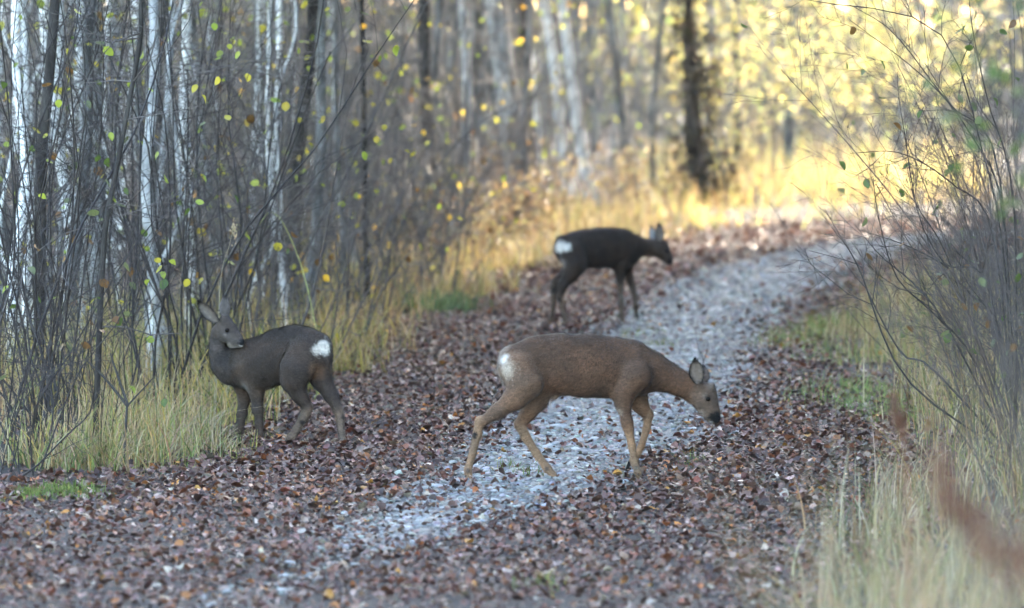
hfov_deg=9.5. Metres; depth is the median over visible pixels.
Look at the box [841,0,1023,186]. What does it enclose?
yellow sapling
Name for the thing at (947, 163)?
bare shrub
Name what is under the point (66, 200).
bare shrub
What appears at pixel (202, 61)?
alder tree
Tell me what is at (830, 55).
yellow sapling
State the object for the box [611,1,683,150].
alder tree
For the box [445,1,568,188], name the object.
alder tree
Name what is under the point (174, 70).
alder tree
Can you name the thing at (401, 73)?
bare shrub
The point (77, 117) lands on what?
bare shrub
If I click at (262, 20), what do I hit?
birch tree
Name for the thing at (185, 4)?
birch tree
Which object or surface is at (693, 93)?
spruce tree
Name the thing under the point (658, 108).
alder tree
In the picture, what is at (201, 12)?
bare shrub
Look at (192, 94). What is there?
birch tree
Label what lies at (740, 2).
alder tree
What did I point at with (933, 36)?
yellow sapling
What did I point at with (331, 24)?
alder tree
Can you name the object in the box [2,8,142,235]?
alder tree
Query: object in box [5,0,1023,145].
wood
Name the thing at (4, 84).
bare shrub
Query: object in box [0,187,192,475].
bare shrub
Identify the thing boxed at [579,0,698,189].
alder tree
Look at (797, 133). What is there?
alder tree
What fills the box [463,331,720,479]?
roe deer
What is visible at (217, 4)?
alder tree
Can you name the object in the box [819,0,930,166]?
alder tree
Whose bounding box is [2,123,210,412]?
bare shrub
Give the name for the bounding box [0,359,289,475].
grass
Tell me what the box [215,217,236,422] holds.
grass stalk
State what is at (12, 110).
alder tree
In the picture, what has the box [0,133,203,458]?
bare shrub
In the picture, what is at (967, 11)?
sky
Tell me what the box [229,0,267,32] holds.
alder tree
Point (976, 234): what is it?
bare shrub
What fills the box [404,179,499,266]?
brown bush
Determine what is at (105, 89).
alder tree
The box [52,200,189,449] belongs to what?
bare shrub
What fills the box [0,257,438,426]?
grass
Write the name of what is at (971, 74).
alder tree
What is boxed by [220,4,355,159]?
alder tree
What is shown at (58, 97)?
birch tree
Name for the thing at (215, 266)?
bare shrub
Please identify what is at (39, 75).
alder tree
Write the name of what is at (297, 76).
birch tree
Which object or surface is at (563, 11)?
birch tree
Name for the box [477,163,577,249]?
brown bush
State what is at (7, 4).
birch tree
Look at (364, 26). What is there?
bare shrub
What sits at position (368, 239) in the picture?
bare shrub
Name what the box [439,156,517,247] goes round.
brown bush
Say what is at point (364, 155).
bare shrub
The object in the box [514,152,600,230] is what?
brown bush
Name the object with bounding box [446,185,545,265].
brown bush
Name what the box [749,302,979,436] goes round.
grass
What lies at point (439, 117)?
bare shrub
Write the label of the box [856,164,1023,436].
bare shrub
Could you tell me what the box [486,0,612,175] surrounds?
alder tree
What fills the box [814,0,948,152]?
alder tree
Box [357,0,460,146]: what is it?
alder tree
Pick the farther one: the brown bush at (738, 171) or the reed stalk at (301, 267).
the brown bush at (738, 171)
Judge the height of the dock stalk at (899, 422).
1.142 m
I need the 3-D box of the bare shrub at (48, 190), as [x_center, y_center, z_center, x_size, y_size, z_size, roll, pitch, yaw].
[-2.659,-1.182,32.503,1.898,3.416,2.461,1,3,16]
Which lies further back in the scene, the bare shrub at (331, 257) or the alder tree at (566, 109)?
the alder tree at (566, 109)
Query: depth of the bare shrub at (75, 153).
40.95 m
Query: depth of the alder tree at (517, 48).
63.80 m
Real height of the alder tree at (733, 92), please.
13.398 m
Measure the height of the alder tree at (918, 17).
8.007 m
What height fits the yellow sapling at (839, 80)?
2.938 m
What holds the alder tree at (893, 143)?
on the ground at (468, 571)
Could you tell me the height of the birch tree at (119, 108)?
6.859 m
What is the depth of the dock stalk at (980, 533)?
10.02 m
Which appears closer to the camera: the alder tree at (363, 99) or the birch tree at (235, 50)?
the alder tree at (363, 99)
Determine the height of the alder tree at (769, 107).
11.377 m
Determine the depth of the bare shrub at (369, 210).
45.77 m
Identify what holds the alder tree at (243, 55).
on the ground at (468, 571)
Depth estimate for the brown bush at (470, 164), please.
57.11 m
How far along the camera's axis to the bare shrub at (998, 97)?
33.47 m
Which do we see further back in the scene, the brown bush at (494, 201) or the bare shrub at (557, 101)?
the bare shrub at (557, 101)
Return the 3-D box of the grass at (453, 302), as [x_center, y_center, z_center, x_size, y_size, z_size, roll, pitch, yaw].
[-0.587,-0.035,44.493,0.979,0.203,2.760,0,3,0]
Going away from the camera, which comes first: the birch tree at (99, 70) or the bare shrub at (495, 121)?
the birch tree at (99, 70)
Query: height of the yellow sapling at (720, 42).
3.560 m
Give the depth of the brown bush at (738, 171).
66.98 m
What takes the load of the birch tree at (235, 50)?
on the ground at (468, 571)
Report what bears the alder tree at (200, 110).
on the ground at (468, 571)
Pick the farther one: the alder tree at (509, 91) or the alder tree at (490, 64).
the alder tree at (490, 64)
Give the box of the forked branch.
[84,353,153,458]
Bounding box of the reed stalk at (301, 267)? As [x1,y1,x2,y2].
[260,212,315,328]
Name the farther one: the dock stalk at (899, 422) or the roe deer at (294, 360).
the roe deer at (294, 360)
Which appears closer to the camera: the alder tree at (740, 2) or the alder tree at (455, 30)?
the alder tree at (455, 30)
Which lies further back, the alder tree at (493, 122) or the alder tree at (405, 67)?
the alder tree at (493, 122)
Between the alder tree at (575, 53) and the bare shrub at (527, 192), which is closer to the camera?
the bare shrub at (527, 192)
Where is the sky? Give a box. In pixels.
[343,0,1022,26]
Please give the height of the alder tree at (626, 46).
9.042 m
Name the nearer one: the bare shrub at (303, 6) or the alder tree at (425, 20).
the bare shrub at (303, 6)
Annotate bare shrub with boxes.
[0,0,190,386]
[0,0,193,440]
[0,0,219,426]
[0,0,241,372]
[0,0,243,408]
[0,0,290,355]
[0,0,374,397]
[0,1,217,285]
[0,31,312,315]
[0,119,224,439]
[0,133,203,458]
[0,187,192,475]
[1,45,356,337]
[2,1,245,302]
[2,27,339,364]
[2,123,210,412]
[8,0,446,334]
[9,0,447,339]
[24,0,426,409]
[34,26,327,258]
[37,11,420,311]
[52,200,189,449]
[65,0,379,385]
[103,57,415,327]
[111,0,431,319]
[115,35,431,365]
[134,0,444,278]
[164,0,355,265]
[193,0,417,253]
[195,53,569,338]
[223,1,468,238]
[224,0,547,257]
[225,0,496,297]
[237,0,494,248]
[238,2,479,295]
[240,39,528,326]
[249,6,508,217]
[250,0,500,269]
[273,0,634,272]
[298,13,599,282]
[308,29,577,264]
[309,14,606,296]
[367,15,623,214]
[382,31,613,239]
[412,31,649,233]
[448,12,723,221]
[692,133,1023,503]
[699,0,1023,472]
[731,125,1023,553]
[763,0,1019,452]
[782,0,1023,385]
[800,62,1023,337]
[803,0,1023,386]
[806,14,1023,337]
[822,189,1022,388]
[852,50,1023,452]
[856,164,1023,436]
[895,30,1023,407]
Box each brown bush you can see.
[331,154,483,274]
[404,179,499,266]
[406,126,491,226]
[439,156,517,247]
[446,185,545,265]
[470,137,544,242]
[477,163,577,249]
[482,131,571,210]
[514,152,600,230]
[532,145,604,216]
[561,146,664,213]
[587,126,697,211]
[631,148,691,204]
[679,122,773,197]
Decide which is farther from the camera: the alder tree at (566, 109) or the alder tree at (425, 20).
the alder tree at (566, 109)
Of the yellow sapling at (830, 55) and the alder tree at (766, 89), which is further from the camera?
the alder tree at (766, 89)
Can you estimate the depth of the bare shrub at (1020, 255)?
26.04 m
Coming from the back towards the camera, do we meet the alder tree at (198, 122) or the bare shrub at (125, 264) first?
the alder tree at (198, 122)
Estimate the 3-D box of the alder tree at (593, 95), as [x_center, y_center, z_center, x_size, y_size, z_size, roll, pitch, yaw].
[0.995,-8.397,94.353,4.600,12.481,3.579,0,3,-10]
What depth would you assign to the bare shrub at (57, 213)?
38.35 m
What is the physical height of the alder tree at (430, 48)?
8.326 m
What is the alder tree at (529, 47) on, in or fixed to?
on the ground at (468, 571)
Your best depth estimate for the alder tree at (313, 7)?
41.95 m
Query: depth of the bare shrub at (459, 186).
51.99 m
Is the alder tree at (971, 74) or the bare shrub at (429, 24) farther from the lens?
the alder tree at (971, 74)
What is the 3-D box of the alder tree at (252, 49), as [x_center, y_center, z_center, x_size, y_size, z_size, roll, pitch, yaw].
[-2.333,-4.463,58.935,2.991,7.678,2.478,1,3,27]
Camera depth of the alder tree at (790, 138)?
81.90 m
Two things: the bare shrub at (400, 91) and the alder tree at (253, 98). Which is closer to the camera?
the alder tree at (253, 98)
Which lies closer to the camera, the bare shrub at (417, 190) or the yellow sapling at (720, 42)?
the bare shrub at (417, 190)
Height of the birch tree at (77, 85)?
7.922 m
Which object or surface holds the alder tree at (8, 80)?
on the ground at (468, 571)
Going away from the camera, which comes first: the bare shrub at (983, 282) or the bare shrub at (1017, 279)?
the bare shrub at (983, 282)
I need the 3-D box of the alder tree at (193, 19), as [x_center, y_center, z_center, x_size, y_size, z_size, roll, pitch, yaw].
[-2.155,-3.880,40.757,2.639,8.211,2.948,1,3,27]
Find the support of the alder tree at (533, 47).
on the ground at (468, 571)
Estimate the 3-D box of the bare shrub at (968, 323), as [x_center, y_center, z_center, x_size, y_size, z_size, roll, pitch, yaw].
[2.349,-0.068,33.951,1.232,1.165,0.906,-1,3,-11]
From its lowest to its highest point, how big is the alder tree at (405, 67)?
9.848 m
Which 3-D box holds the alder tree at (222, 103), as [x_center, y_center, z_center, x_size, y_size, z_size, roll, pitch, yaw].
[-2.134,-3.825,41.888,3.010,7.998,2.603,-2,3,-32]
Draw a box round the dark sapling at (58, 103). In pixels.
[0,0,220,434]
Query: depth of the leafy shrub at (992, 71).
16.07 m
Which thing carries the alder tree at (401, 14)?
on the ground at (468, 571)
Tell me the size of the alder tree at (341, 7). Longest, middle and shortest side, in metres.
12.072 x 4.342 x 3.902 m
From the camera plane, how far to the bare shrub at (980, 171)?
31.00 m
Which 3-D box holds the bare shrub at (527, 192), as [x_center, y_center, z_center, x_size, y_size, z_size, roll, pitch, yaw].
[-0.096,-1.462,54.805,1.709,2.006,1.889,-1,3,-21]
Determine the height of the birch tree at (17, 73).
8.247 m
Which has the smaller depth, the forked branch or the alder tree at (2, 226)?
the forked branch
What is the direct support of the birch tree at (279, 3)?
on the ground at (468, 571)
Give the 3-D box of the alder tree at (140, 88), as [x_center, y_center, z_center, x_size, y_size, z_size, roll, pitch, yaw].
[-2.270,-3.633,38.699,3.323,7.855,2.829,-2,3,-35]
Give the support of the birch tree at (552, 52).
on the ground at (468, 571)
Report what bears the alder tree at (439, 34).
on the ground at (468, 571)
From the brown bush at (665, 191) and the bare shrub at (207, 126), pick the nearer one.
the bare shrub at (207, 126)
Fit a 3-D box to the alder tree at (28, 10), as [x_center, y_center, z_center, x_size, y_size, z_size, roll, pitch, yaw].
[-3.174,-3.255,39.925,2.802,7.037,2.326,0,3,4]
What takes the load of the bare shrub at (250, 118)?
on the ground at (468, 571)
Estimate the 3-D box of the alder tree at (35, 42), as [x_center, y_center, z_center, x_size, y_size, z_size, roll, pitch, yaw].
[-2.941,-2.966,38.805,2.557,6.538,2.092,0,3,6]
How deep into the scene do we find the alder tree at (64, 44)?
63.21 m
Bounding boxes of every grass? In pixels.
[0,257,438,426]
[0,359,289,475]
[103,231,551,353]
[197,183,726,268]
[378,283,496,315]
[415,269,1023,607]
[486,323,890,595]
[576,122,1011,230]
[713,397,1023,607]
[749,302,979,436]
[791,226,1023,511]
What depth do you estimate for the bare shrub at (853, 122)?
38.36 m
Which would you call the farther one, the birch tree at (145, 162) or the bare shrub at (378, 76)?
the bare shrub at (378, 76)
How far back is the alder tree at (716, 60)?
92.34 m
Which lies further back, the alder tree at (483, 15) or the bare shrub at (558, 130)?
the bare shrub at (558, 130)
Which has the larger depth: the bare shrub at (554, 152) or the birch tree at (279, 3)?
the bare shrub at (554, 152)
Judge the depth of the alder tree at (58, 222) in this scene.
37.85 m
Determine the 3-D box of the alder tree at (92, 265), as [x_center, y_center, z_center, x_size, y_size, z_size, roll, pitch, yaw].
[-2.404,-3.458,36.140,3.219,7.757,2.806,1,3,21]
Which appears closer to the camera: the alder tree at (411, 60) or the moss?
the moss
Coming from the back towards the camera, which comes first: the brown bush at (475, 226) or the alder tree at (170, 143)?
the brown bush at (475, 226)
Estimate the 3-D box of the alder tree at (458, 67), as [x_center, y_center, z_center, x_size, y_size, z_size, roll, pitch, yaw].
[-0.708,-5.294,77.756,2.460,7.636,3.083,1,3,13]
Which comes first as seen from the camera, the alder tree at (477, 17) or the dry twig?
the dry twig
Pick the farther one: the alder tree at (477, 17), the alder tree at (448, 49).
the alder tree at (448, 49)
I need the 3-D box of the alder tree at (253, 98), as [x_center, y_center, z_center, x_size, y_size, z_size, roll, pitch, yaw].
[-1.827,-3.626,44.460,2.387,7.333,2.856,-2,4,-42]
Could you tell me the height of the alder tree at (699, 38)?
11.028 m
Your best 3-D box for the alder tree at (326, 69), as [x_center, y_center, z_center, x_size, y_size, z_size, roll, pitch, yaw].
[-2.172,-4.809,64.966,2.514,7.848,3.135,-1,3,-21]
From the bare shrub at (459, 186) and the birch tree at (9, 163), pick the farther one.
the bare shrub at (459, 186)
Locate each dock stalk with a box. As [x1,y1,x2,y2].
[889,390,912,607]
[920,421,1023,606]
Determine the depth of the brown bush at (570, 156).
59.79 m
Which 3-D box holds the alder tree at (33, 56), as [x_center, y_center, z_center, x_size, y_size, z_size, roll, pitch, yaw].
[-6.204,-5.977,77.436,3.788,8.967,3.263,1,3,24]
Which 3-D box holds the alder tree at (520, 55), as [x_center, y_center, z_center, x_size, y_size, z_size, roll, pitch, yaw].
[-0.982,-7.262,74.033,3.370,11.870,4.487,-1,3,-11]
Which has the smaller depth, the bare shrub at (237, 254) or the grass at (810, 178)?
the bare shrub at (237, 254)
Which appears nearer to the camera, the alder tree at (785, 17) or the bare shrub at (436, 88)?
the bare shrub at (436, 88)
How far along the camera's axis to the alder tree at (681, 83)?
79.49 m
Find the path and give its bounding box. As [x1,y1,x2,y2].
[196,229,1023,607]
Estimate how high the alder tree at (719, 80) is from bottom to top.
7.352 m
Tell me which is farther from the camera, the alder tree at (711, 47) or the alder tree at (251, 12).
the alder tree at (711, 47)
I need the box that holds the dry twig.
[695,330,707,365]
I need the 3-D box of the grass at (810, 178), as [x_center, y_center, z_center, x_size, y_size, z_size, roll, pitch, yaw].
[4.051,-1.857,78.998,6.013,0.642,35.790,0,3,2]
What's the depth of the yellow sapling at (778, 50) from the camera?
71.83 m
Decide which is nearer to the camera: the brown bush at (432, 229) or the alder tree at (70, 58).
the alder tree at (70, 58)
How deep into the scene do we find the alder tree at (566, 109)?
85.30 m
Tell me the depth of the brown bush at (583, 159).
61.93 m
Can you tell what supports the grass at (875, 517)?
on the ground at (468, 571)
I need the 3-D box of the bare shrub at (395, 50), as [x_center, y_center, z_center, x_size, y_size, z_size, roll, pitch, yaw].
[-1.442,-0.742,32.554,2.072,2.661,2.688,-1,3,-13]
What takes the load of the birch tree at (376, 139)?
on the ground at (468, 571)
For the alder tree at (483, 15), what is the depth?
55.65 m
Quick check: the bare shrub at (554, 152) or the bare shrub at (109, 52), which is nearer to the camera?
the bare shrub at (109, 52)
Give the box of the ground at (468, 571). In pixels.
[0,27,1023,607]
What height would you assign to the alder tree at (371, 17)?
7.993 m
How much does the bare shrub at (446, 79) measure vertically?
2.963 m
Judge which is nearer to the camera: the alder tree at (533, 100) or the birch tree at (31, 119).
the birch tree at (31, 119)
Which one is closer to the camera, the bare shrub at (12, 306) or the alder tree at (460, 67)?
the bare shrub at (12, 306)
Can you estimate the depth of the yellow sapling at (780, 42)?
90.05 m
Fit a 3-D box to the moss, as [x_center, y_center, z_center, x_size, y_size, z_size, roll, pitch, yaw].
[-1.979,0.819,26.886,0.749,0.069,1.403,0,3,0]
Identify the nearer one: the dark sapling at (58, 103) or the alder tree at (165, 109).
the dark sapling at (58, 103)
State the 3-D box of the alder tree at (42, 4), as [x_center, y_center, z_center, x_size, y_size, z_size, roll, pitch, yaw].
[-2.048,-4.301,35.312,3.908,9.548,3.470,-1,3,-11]
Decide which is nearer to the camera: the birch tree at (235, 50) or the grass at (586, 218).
the grass at (586, 218)
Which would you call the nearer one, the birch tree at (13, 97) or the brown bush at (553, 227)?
the birch tree at (13, 97)
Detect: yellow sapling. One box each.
[560,0,682,161]
[604,0,794,180]
[615,0,779,142]
[655,0,777,170]
[665,0,855,189]
[666,4,799,204]
[719,0,848,146]
[739,0,901,164]
[741,0,909,183]
[766,0,976,166]
[804,0,941,194]
[832,0,1001,145]
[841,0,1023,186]
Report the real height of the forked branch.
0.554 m
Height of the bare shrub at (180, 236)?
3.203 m
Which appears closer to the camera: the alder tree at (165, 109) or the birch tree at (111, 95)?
the alder tree at (165, 109)
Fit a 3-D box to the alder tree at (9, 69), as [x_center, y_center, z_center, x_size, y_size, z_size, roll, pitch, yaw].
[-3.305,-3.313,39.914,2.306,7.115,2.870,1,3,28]
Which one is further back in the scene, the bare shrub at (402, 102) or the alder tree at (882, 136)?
the alder tree at (882, 136)
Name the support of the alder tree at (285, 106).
on the ground at (468, 571)
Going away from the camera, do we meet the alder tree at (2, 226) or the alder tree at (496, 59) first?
the alder tree at (2, 226)
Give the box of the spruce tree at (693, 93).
[652,0,758,204]
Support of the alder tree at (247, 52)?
on the ground at (468, 571)
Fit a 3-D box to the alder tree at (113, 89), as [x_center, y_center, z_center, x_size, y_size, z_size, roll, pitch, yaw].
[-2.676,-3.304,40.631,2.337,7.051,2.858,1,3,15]
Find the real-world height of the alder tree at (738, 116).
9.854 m
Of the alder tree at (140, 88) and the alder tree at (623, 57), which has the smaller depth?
the alder tree at (140, 88)
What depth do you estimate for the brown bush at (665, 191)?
64.53 m
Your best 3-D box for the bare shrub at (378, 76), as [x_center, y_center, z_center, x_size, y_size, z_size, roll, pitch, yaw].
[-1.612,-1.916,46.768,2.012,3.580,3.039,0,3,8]
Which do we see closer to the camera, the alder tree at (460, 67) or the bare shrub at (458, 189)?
the bare shrub at (458, 189)
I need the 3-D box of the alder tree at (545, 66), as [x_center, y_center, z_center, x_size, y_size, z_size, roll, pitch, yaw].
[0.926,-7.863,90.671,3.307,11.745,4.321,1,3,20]
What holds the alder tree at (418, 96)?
on the ground at (468, 571)
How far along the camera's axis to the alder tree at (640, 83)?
88.93 m
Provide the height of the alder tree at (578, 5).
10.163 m
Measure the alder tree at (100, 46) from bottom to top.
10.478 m
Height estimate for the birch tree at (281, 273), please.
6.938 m
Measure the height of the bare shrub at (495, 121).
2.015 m
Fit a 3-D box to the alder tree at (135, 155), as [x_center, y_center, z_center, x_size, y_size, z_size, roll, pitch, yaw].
[-2.341,-2.794,36.915,2.524,6.372,2.077,-2,3,-32]
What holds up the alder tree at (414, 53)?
on the ground at (468, 571)
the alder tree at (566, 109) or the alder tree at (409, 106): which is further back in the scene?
the alder tree at (566, 109)
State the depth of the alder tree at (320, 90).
40.84 m
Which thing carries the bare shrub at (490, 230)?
on the ground at (468, 571)
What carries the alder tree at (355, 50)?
on the ground at (468, 571)
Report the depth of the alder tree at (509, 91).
56.39 m
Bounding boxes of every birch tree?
[0,0,69,158]
[0,0,94,353]
[0,0,135,330]
[0,0,168,301]
[0,0,179,338]
[0,0,264,318]
[1,0,65,192]
[4,0,199,326]
[6,0,185,317]
[6,0,203,338]
[28,14,207,266]
[61,2,237,301]
[111,0,354,388]
[112,1,301,245]
[116,0,245,248]
[128,0,369,232]
[130,0,317,317]
[139,0,420,323]
[156,0,402,325]
[166,0,358,333]
[191,0,416,248]
[195,0,357,299]
[205,1,304,139]
[513,10,584,189]
[533,0,612,202]
[535,0,640,197]
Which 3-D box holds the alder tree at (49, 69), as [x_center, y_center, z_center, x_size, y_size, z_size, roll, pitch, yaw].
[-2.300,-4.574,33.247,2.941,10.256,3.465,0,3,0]
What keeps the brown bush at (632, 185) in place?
on the ground at (468, 571)
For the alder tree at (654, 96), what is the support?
on the ground at (468, 571)
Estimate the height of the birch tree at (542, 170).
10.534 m
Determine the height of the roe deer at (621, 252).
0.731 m
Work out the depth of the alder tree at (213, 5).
51.09 m
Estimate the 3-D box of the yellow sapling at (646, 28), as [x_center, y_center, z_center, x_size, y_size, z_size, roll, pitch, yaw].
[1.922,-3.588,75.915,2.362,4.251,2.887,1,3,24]
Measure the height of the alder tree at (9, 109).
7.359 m
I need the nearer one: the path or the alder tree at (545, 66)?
the path
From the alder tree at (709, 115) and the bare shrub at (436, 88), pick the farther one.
the alder tree at (709, 115)
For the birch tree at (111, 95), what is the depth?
39.94 m
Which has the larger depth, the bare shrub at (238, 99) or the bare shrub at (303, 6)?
the bare shrub at (238, 99)
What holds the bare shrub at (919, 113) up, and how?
on the ground at (468, 571)
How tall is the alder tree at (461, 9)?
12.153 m
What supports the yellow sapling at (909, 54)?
on the ground at (468, 571)
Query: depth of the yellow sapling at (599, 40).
86.01 m
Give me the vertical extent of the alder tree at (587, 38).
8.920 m
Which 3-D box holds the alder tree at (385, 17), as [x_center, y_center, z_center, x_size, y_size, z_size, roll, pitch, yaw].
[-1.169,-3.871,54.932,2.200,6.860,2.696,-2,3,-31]
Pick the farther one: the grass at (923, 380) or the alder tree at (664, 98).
the alder tree at (664, 98)
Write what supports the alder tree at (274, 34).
on the ground at (468, 571)
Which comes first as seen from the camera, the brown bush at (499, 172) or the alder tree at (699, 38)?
the brown bush at (499, 172)
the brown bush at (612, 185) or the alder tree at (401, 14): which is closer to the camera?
the alder tree at (401, 14)
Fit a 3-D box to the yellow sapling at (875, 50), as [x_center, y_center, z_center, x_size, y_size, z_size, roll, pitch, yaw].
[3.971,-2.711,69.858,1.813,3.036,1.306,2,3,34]
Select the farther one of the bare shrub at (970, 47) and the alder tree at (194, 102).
the alder tree at (194, 102)
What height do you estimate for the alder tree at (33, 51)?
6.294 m
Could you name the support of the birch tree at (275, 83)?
on the ground at (468, 571)
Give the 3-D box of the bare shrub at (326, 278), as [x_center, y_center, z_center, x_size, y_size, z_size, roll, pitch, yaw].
[-1.545,-0.590,36.541,1.923,2.043,1.740,1,3,12]
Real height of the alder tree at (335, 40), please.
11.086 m
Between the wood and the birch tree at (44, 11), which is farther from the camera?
the wood
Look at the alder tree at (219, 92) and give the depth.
62.03 m
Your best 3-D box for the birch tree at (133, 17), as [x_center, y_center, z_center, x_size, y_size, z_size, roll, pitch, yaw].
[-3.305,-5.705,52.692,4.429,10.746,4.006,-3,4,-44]
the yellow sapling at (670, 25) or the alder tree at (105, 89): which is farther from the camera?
the yellow sapling at (670, 25)
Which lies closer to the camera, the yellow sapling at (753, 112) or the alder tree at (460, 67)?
the yellow sapling at (753, 112)
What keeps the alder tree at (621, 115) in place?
on the ground at (468, 571)
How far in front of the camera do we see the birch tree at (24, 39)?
36.04 m
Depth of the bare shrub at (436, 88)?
51.99 m
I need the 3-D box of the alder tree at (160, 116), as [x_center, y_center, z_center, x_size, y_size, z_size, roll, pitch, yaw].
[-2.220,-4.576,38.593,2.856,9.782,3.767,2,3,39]
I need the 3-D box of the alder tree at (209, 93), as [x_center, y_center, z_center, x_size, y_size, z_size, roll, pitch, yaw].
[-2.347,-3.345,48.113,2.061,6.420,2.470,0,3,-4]
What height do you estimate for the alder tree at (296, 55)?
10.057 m
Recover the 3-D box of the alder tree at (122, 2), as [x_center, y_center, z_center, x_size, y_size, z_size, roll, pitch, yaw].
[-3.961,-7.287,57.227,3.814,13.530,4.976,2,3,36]
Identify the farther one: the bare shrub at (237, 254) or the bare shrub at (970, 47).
the bare shrub at (237, 254)
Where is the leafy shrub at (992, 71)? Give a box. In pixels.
[899,0,1023,220]
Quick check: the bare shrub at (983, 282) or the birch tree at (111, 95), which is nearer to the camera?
the bare shrub at (983, 282)
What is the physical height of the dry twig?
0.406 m
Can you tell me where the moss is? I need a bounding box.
[1,477,142,503]
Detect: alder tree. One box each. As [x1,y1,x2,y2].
[0,0,100,368]
[0,0,112,354]
[0,0,126,250]
[0,0,131,346]
[0,0,144,281]
[0,0,223,278]
[0,4,135,323]
[0,4,164,298]
[0,16,58,225]
[0,21,76,234]
[1,0,228,389]
[1,0,375,336]
[1,2,73,211]
[1,5,241,256]
[2,0,72,226]
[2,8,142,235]
[3,0,175,322]
[3,18,74,168]
[4,4,268,344]
[6,0,127,212]
[7,0,180,219]
[9,0,72,142]
[34,0,302,277]
[42,0,310,355]
[66,0,314,302]
[67,4,304,245]
[70,2,308,264]
[72,6,298,243]
[77,0,201,210]
[99,0,259,334]
[112,0,226,258]
[113,0,308,286]
[113,0,332,263]
[125,0,263,217]
[162,49,246,183]
[163,0,245,162]
[165,0,377,293]
[191,0,247,166]
[200,0,425,324]
[204,1,305,178]
[204,6,307,133]
[205,7,430,193]
[208,0,417,315]
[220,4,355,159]
[227,0,247,141]
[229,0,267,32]
[235,0,486,231]
[236,0,382,242]
[241,0,439,263]
[243,0,448,168]
[246,0,406,244]
[273,0,457,305]
[286,0,493,197]
[298,0,523,216]
[300,3,406,119]
[302,0,461,203]
[311,0,497,215]
[312,0,564,248]
[314,0,431,309]
[322,0,404,225]
[340,0,525,244]
[351,0,499,248]
[353,0,513,170]
[353,3,460,117]
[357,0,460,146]
[371,2,552,142]
[377,0,603,239]
[388,2,442,145]
[388,3,557,112]
[391,7,546,136]
[392,0,459,174]
[398,0,509,179]
[405,0,596,229]
[411,0,569,182]
[431,0,537,161]
[442,0,536,223]
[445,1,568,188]
[446,1,562,170]
[447,0,628,232]
[448,0,623,135]
[460,1,548,81]
[468,0,542,96]
[469,0,558,229]
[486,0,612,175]
[513,3,607,161]
[514,0,637,159]
[520,0,575,154]
[534,0,648,136]
[535,0,654,150]
[536,0,631,153]
[557,0,652,165]
[558,0,657,187]
[568,0,680,158]
[569,0,680,158]
[570,0,654,167]
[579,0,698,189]
[583,0,751,172]
[599,0,738,199]
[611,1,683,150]
[623,1,774,141]
[628,1,731,149]
[649,6,772,150]
[659,0,782,192]
[667,0,813,187]
[669,1,746,137]
[704,0,806,179]
[722,0,804,169]
[724,0,837,157]
[729,0,778,104]
[731,0,839,155]
[741,0,816,169]
[756,0,943,176]
[759,0,897,155]
[759,1,866,149]
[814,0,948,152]
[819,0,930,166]
[851,0,947,153]
[851,0,983,153]
[922,0,1019,142]
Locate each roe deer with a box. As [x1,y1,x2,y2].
[196,294,346,445]
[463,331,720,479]
[547,223,672,324]
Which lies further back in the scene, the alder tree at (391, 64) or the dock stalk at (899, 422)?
the alder tree at (391, 64)
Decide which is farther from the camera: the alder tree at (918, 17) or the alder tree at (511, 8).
the alder tree at (918, 17)
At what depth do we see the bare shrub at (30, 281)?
34.52 m
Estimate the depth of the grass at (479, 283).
46.00 m
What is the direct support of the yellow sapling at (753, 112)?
on the ground at (468, 571)
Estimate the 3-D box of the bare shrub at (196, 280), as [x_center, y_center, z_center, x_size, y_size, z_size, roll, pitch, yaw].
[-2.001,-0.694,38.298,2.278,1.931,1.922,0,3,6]
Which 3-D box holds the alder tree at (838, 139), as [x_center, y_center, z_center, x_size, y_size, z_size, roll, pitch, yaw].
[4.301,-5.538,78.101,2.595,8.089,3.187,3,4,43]
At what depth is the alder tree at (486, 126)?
63.70 m

